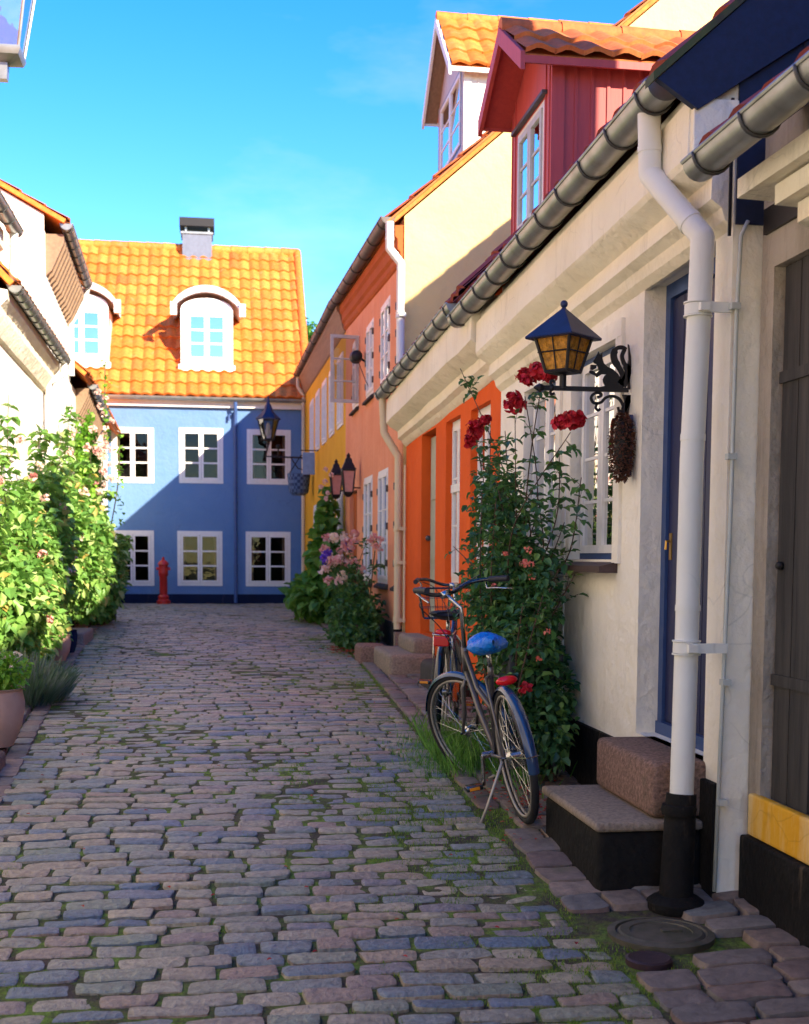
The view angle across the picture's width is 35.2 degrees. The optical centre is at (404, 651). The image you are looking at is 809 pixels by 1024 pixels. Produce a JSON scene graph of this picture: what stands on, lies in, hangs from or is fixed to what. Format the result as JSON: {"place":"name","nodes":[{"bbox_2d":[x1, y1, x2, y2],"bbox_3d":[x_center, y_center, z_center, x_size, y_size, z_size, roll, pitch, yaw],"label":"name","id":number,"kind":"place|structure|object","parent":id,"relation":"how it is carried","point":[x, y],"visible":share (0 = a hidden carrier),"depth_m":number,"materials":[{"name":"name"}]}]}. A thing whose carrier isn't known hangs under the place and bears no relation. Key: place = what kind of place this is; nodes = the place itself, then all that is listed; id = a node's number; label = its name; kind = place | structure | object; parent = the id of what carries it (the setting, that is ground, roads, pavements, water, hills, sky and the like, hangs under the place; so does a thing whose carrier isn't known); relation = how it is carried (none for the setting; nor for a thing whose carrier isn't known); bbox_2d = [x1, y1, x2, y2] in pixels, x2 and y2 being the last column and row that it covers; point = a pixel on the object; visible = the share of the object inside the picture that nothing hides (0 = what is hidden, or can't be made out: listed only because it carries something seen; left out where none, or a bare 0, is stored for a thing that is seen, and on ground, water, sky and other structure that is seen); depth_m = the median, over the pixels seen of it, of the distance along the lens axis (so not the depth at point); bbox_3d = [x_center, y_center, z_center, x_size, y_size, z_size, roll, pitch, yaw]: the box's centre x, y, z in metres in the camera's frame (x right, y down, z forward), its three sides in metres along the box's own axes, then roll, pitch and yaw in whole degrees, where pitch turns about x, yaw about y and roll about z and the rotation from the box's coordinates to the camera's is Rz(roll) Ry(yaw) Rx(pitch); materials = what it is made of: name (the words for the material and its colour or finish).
{"place":"outdoors","nodes":[
{"label":"outdoors","id":0,"kind":"place"},
{"bbox_2d":[27,645,577,959],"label":"fallen petals","id":1,"kind":"object","parent":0,"point":[332,647],"visible":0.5,"depth_m":6.92,"materials":[{"name":"plant"}]},
{"bbox_2d":[0,0,642,330],"label":"sky","id":2,"kind":"structure","parent":0,"point":[295,124],"materials":[{"name":"blue"}]},
{"bbox_2d":[0,603,668,1023],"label":"cobbled street","id":3,"kind":"structure","parent":0,"point":[326,965],"depth_m":5.66,"materials":[{"name":"stone"}]},
{"bbox_2d":[156,557,170,603],"bbox_3d":[-5.282,-1.562,27.938,0.300,1.030,0.300,0,4,-9],"label":"red hydrant","id":4,"kind":"object","parent":3,"relation":"on","point":[163,568],"visible":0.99,"depth_m":27.86,"materials":[{"name":"metal"}]},
{"bbox_2d":[0,634,703,1023],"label":"grass tufts","id":5,"kind":"object","parent":3,"relation":"on","point":[436,822],"visible":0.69,"depth_m":6.13,"materials":[{"name":"green plant"}]},
{"bbox_2d":[0,603,787,1023],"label":"ground","id":6,"kind":"structure","parent":0,"point":[596,925],"depth_m":5.71,"materials":[{"name":"soil"}]},
{"bbox_2d":[0,190,23,280],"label":"tall white house","id":7,"kind":"structure","parent":6,"relation":"on","point":[11,224],"depth_m":13.11,"materials":[{"name":"paint"}]},
{"bbox_2d":[0,0,35,82],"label":"corner lantern","id":8,"kind":"object","parent":7,"relation":"attached to","point":[13,55],"visible":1,"depth_m":9.81,"materials":[{"name":"metal"}]},
{"bbox_2d":[0,261,70,516],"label":"white house","id":9,"kind":"structure","parent":6,"relation":"on","point":[30,366],"depth_m":15.26,"materials":[{"name":"paint"}]},
{"bbox_2d":[4,460,12,504],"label":"window","id":10,"kind":"structure","parent":9,"relation":"in","point":[5,475],"depth_m":14.62,"materials":[{"name":"white paint"}]},
{"bbox_2d":[0,179,92,469],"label":"gabled cream house","id":11,"kind":"structure","parent":6,"relation":"on","point":[54,277],"depth_m":18.03,"materials":[{"name":"paint"}]},
{"bbox_2d":[70,359,120,515],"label":"white house","id":12,"kind":"structure","parent":6,"relation":"on","point":[84,397],"depth_m":22.18,"materials":[{"name":"paint"}]},
{"bbox_2d":[74,217,307,603],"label":"blue house","id":13,"kind":"structure","parent":6,"relation":"on","point":[196,340],"depth_m":28.60,"materials":[{"name":"paint"}]},
{"bbox_2d":[111,427,153,482],"bbox_3d":[-6.007,-4.343,28.186,0.920,1.210,0.067,0,4,-9],"label":"window","id":14,"kind":"structure","parent":13,"relation":"in","point":[138,453],"depth_m":28.17,"materials":[{"name":"white paint"}]},
{"bbox_2d":[114,530,153,585],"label":"window","id":15,"kind":"structure","parent":13,"relation":"in","point":[141,573],"depth_m":28.35,"materials":[{"name":"white paint"}]},
{"bbox_2d":[177,531,222,585],"bbox_3d":[-4.582,-2.087,28.568,0.995,1.225,0.067,0,4,-9],"label":"window","id":16,"kind":"structure","parent":13,"relation":"in","point":[199,553],"depth_m":28.55,"materials":[{"name":"white paint"}]},
{"bbox_2d":[179,428,222,483],"bbox_3d":[-4.529,-4.364,28.406,0.970,1.220,0.067,0,4,-9],"label":"window","id":17,"kind":"structure","parent":13,"relation":"in","point":[200,449],"depth_m":28.39,"materials":[{"name":"white paint"}]},
{"bbox_2d":[246,532,290,585],"bbox_3d":[-3.079,-2.091,28.793,1.005,1.230,0.067,0,4,-9],"label":"window","id":18,"kind":"structure","parent":13,"relation":"in","point":[268,554],"depth_m":28.77,"materials":[{"name":"white paint"}]},
{"bbox_2d":[247,429,290,484],"bbox_3d":[-3.045,-4.370,28.628,0.980,1.220,0.067,0,4,-9],"label":"window","id":19,"kind":"structure","parent":13,"relation":"in","point":[261,469],"depth_m":28.61,"materials":[{"name":"white paint"}]},
{"bbox_2d":[306,317,316,342],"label":"tree","id":20,"kind":"object","parent":6,"relation":"on","point":[310,327],"depth_m":40.81,"materials":[{"name":"green plant"}]},
{"bbox_2d":[293,301,345,572],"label":"ochre yellow house","id":21,"kind":"structure","parent":6,"relation":"on","point":[323,425],"depth_m":23.51,"materials":[{"name":"paint"}]},
{"bbox_2d":[256,397,302,469],"bbox_3d":[-2.694,-4.772,27.935,1.123,1.612,0.468,0,4,-9],"label":"street lantern","id":22,"kind":"object","parent":21,"relation":"attached to","point":[267,414],"visible":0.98,"depth_m":27.86,"materials":[{"name":"black metal"}]},
{"bbox_2d":[287,455,309,495],"bbox_3d":[-2.184,-3.662,26.370,0.488,0.850,0.500,3,5,30],"label":"hanging basket","id":23,"kind":"object","parent":21,"relation":"hanging from","point":[298,484],"visible":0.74,"depth_m":26.21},
{"bbox_2d":[301,450,317,474],"bbox_3d":[-1.864,-3.715,25.010,0.350,0.480,0.030,0,4,-9],"label":"wall sign","id":24,"kind":"object","parent":21,"relation":"attached to","point":[308,463],"visible":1,"depth_m":25.00,"materials":[{"name":"blue metal"}]},
{"bbox_2d":[309,398,313,452],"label":"window","id":25,"kind":"structure","parent":21,"relation":"in","point":[311,443],"depth_m":26.30,"materials":[{"name":"white paint"}]},
{"bbox_2d":[313,504,316,527],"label":"window","id":26,"kind":"structure","parent":21,"relation":"in","point":[314,509],"depth_m":25.84,"materials":[{"name":"white paint"}]},
{"bbox_2d":[315,388,319,451],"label":"window","id":27,"kind":"structure","parent":21,"relation":"in","point":[317,398],"depth_m":24.97,"materials":[{"name":"white paint"}]},
{"bbox_2d":[321,378,326,445],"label":"window","id":28,"kind":"structure","parent":21,"relation":"in","point":[324,385],"depth_m":23.45,"materials":[{"name":"white paint"}]},
{"bbox_2d":[329,365,334,437],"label":"window","id":29,"kind":"structure","parent":21,"relation":"in","point":[331,404],"depth_m":21.99,"materials":[{"name":"white paint"}]},
{"bbox_2d":[336,491,342,554],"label":"window","id":30,"kind":"structure","parent":21,"relation":"in","point":[340,500],"depth_m":20.38,"materials":[{"name":"white paint"}]},
{"bbox_2d":[337,351,343,429],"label":"window","id":31,"kind":"structure","parent":21,"relation":"in","point":[340,363],"depth_m":20.50,"materials":[{"name":"white paint"}]},
{"bbox_2d":[374,226,540,707],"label":"orange house","id":32,"kind":"structure","parent":6,"relation":"on","point":[426,413],"depth_m":11.61,"materials":[{"name":"paint"}]},
{"bbox_2d":[425,436,435,632],"bbox_3d":[0.308,-1.146,12.498,0.100,1.940,0.770,0,4,-9],"label":"door","id":33,"kind":"structure","parent":32,"relation":"in","point":[431,538],"depth_m":12.68,"materials":[{"name":"green paint"}]},
{"bbox_2d":[451,419,459,582],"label":"window","id":34,"kind":"structure","parent":32,"relation":"in","point":[455,487],"depth_m":11.39,"materials":[{"name":"white paint"}]},
{"bbox_2d":[476,404,490,564],"bbox_3d":[0.667,-1.226,10.072,0.077,1.420,0.750,0,4,-9],"label":"window","id":35,"kind":"structure","parent":32,"relation":"in","point":[486,410],"depth_m":10.17,"materials":[{"name":"white paint"}]},
{"bbox_2d":[444,361,591,783],"bbox_3d":[0.677,-0.515,7.549,0.619,2.571,2.293,0,4,-9],"label":"climbing rose","id":36,"kind":"object","parent":6,"relation":"on","point":[520,560],"visible":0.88,"depth_m":7.24,"materials":[{"name":"green plant"}]},
{"bbox_2d":[329,0,728,645],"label":"salmon pink house","id":37,"kind":"structure","parent":6,"relation":"on","point":[427,248],"depth_m":14.81,"materials":[{"name":"yellow paint"}]},
{"bbox_2d":[329,459,342,498],"bbox_3d":[-1.023,-2.663,19.673,0.276,0.615,0.212,0,4,-9],"label":"door lantern","id":38,"kind":"object","parent":37,"relation":"attached to","point":[336,484],"depth_m":19.61,"materials":[{"name":"black metal"}]},
{"bbox_2d":[340,453,359,496],"bbox_3d":[-0.757,-2.481,17.902,0.276,0.615,0.212,0,4,-9],"label":"door lantern","id":39,"kind":"object","parent":37,"relation":"attached to","point":[348,470],"depth_m":17.83,"materials":[{"name":"black metal"}]},
{"bbox_2d":[349,342,358,415],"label":"window","id":40,"kind":"structure","parent":37,"relation":"in","point":[355,406],"depth_m":18.70,"materials":[{"name":"white paint"}]},
{"bbox_2d":[354,494,356,583],"bbox_3d":[-0.683,-1.378,18.908,0.040,1.930,0.940,0,4,-9],"label":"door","id":41,"kind":"structure","parent":37,"relation":"in","point":[355,495],"depth_m":19.09,"materials":[{"name":"wood"}]},
{"bbox_2d":[349,350,367,384],"bbox_3d":[-0.606,-3.794,17.105,0.218,0.562,0.583,0,4,-9],"label":"wall spotlight","id":42,"kind":"object","parent":37,"relation":"attached to","point":[355,356],"depth_m":17.20,"materials":[{"name":"black metal"}]},
{"bbox_2d":[362,474,372,585],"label":"window","id":43,"kind":"structure","parent":37,"relation":"in","point":[368,482],"depth_m":17.02,"materials":[{"name":"white paint"}]},
{"bbox_2d":[362,318,373,405],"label":"window","id":44,"kind":"structure","parent":37,"relation":"in","point":[369,340],"depth_m":16.73,"materials":[{"name":"white paint"}]},
{"bbox_2d":[373,468,387,589],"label":"window","id":45,"kind":"structure","parent":37,"relation":"in","point":[382,491],"depth_m":15.51,"materials":[{"name":"white paint"}]},
{"bbox_2d":[379,295,389,383],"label":"window","id":46,"kind":"structure","parent":37,"relation":"in","point":[384,321],"depth_m":15.25,"materials":[{"name":"white paint"}]},
{"bbox_2d":[390,483,394,590],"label":"window","id":47,"kind":"structure","parent":37,"relation":"in","point":[391,588],"depth_m":14.49,"materials":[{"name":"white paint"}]},
{"bbox_2d":[446,0,808,917],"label":"white house","id":48,"kind":"structure","parent":6,"relation":"on","point":[650,252],"depth_m":6.19,"materials":[{"name":"paint"}]},
{"bbox_2d":[532,382,555,570],"bbox_3d":[0.876,-1.116,8.180,0.205,1.180,0.900,0,4,-9],"label":"window","id":49,"kind":"structure","parent":48,"relation":"in","point":[541,446],"depth_m":8.23,"materials":[{"name":"white paint"}]},
{"bbox_2d":[525,300,630,413],"bbox_3d":[0.872,-1.454,6.369,0.378,0.584,0.419,4,6,40],"label":"bracket lantern","id":50,"kind":"object","parent":48,"relation":"attached to","point":[563,338],"visible":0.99,"depth_m":6.33,"materials":[{"name":"black metal"}]},
{"bbox_2d":[606,403,636,483],"bbox_3d":[1.081,-1.039,6.351,0.158,0.406,0.172,0,4,-9],"label":"dried cone bundle","id":51,"kind":"object","parent":50,"relation":"hanging from","point":[623,438],"visible":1,"depth_m":6.32,"materials":[{"name":"brown plant"}]},
{"bbox_2d":[557,346,617,572],"bbox_3d":[1.047,-1.046,7.045,0.205,1.210,0.920,0,4,-9],"label":"window","id":52,"kind":"structure","parent":48,"relation":"in","point":[596,542],"depth_m":7.10,"materials":[{"name":"white paint"}]},
{"bbox_2d":[655,257,715,751],"bbox_3d":[1.355,-0.656,5.858,0.079,2.190,0.890,0,4,-9],"label":"door","id":53,"kind":"structure","parent":48,"relation":"in","point":[677,291],"depth_m":6.16,"materials":[{"name":"blue paint"}]},
{"bbox_2d":[625,951,672,970],"bbox_3d":[0.885,1.118,4.617,0.170,0.027,0.170,0,4,-9],"label":"valve cover","id":54,"kind":"object","parent":6,"relation":"on","point":[648,960],"visible":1,"depth_m":4.58,"materials":[{"name":"metal"}]},
{"bbox_2d":[607,917,714,954],"bbox_3d":[0.988,1.094,4.914,0.410,0.050,0.410,0,4,-9],"label":"manhole cover","id":55,"kind":"object","parent":6,"relation":"on","point":[669,936],"visible":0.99,"depth_m":4.86,"materials":[{"name":"metal"}]},
{"bbox_2d":[680,46,808,947],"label":"grey plaster house","id":56,"kind":"structure","parent":6,"relation":"on","point":[774,867],"depth_m":4.97,"materials":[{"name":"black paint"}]},
{"bbox_2d":[771,255,808,813],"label":"plank door","id":57,"kind":"structure","parent":56,"relation":"in","point":[790,679],"depth_m":4.96,"materials":[{"name":"brown wood"}]},
{"bbox_2d":[0,621,808,1023],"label":"pavement","id":58,"kind":"structure","parent":0,"point":[738,983],"depth_m":5.02,"materials":[{"name":"grey stone"}]},
{"bbox_2d":[0,750,5,770],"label":"granite kerb stone","id":59,"kind":"object","parent":58,"relation":"on","point":[2,759],"visible":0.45,"depth_m":7.47,"materials":[{"name":"grey stone"}]},
{"bbox_2d":[0,643,34,747],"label":"terracotta pot","id":60,"kind":"object","parent":58,"relation":"on","point":[12,703],"visible":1,"depth_m":7.83,"materials":[{"name":"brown ceramic"}]},
{"bbox_2d":[0,647,82,706],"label":"lavender","id":61,"kind":"object","parent":58,"relation":"on","point":[48,681],"visible":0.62,"depth_m":9.79,"materials":[{"name":"green plant"}]},
{"bbox_2d":[0,394,88,663],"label":"rambling rose","id":62,"kind":"object","parent":58,"relation":"on","point":[38,556],"visible":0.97,"depth_m":12.32,"materials":[{"name":"green plant"}]},
{"bbox_2d":[44,634,70,660],"bbox_3d":[-3.463,-0.040,12.659,0.300,0.260,0.300,0,4,-9],"label":"terracotta pot","id":63,"kind":"object","parent":58,"relation":"on","point":[64,652],"visible":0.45,"depth_m":12.58,"materials":[{"name":"brown ceramic"}]},
{"bbox_2d":[65,629,76,652],"bbox_3d":[-3.566,-0.112,13.550,0.180,0.240,0.180,0,4,-9],"label":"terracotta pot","id":64,"kind":"object","parent":58,"relation":"on","point":[74,638],"visible":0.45,"depth_m":13.50,"materials":[{"name":"blue ceramic"}]},
{"bbox_2d":[72,628,92,644],"bbox_3d":[-4.215,-0.111,15.481,0.750,0.295,1.200,0,4,-9],"label":"door slab","id":65,"kind":"structure","parent":58,"relation":"on","point":[85,636],"depth_m":15.28,"materials":[{"name":"grey stone"}]},
{"bbox_2d":[46,405,133,627],"bbox_3d":[-4.637,-1.864,18.389,1.277,3.041,5.638,0,4,-9],"label":"garden bush","id":66,"kind":"object","parent":58,"relation":"on","point":[101,561],"visible":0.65,"depth_m":17.10,"materials":[{"name":"green plant"}]},
{"bbox_2d":[74,409,106,510],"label":"ivy column","id":67,"kind":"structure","parent":58,"relation":"on","point":[86,434],"depth_m":21.45,"materials":[{"name":"green plant"}]},
{"bbox_2d":[70,360,126,625],"bbox_3d":[-4.574,-2.383,18.825,0.373,4.011,2.736,0,4,1],"label":"hollyhock","id":68,"kind":"object","parent":58,"relation":"on","point":[105,429],"visible":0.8,"depth_m":19.54,"materials":[{"name":"green plant"}]},
{"bbox_2d":[74,586,124,625],"bbox_3d":[-5.019,-1.025,20.311,1.112,1.272,3.828,0,4,-9],"label":"shrub","id":69,"kind":"object","parent":58,"relation":"on","point":[111,609],"visible":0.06,"depth_m":19.08,"materials":[{"name":"green plant"}]},
{"bbox_2d":[277,467,343,624],"bbox_3d":[-1.428,-1.656,20.557,1.159,2.517,2.805,0,4,-9],"label":"hollyhock","id":70,"kind":"object","parent":58,"relation":"on","point":[308,598],"visible":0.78,"depth_m":19.79,"materials":[{"name":"green plant"}]},
{"bbox_2d":[318,529,388,652],"bbox_3d":[-0.623,-0.736,15.166,0.832,1.429,2.411,0,4,-9],"label":"pink rose bush","id":71,"kind":"object","parent":58,"relation":"on","point":[349,620],"visible":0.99,"depth_m":14.90,"materials":[{"name":"green plant"}]},
{"bbox_2d":[355,643,384,663],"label":"kerb block","id":72,"kind":"structure","parent":58,"relation":"on","point":[364,652],"depth_m":13.11,"materials":[{"name":"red stone"}]},
{"bbox_2d":[366,532,384,614],"bbox_3d":[-0.406,-0.700,14.628,0.168,1.328,0.513,-2,5,-30],"label":"pink hollyhock","id":73,"kind":"object","parent":58,"relation":"on","point":[375,546],"visible":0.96,"depth_m":14.46,"materials":[{"name":"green plant"}]},
{"bbox_2d":[374,633,435,676],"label":"door step stones","id":74,"kind":"object","parent":58,"relation":"on","point":[410,653],"depth_m":12.09,"materials":[{"name":"brown stone"}]},
{"bbox_2d":[413,578,476,734],"bbox_3d":[0.313,0.021,8.868,0.635,1.102,1.759,3,4,6],"label":"bicycle","id":75,"kind":"object","parent":58,"relation":"on","point":[446,660],"visible":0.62,"depth_m":8.59,"materials":[{"name":"rubber"}]},
{"bbox_2d":[420,658,469,696],"bbox_3d":[0.338,0.276,10.819,0.270,0.370,1.000,0,4,-9],"label":"stone stub","id":76,"kind":"object","parent":58,"relation":"on","point":[426,669],"visible":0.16,"depth_m":10.90,"materials":[{"name":"grey stone"}]},
{"bbox_2d":[350,701,577,806],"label":"weeds","id":77,"kind":"object","parent":58,"relation":"on","point":[468,760],"visible":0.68,"depth_m":7.77,"materials":[{"name":"green plant"}]},
{"bbox_2d":[412,574,539,823],"bbox_3d":[0.454,0.230,6.827,0.595,1.256,1.682,-10,6,-9],"label":"bicycle","id":78,"kind":"object","parent":58,"relation":"on","point":[510,749],"visible":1,"depth_m":6.66,"materials":[{"name":"metal"}]},
{"bbox_2d":[498,650,562,776],"bbox_3d":[0.728,0.372,7.437,0.320,0.740,0.300,0,4,-9],"label":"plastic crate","id":79,"kind":"object","parent":58,"relation":"on","point":[509,666],"visible":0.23,"depth_m":7.28,"materials":[{"name":"black plastic"}]},
{"bbox_2d":[542,736,705,890],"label":"door steps","id":80,"kind":"structure","parent":58,"relation":"on","point":[606,834],"depth_m":5.53,"materials":[{"name":"grey stone"}]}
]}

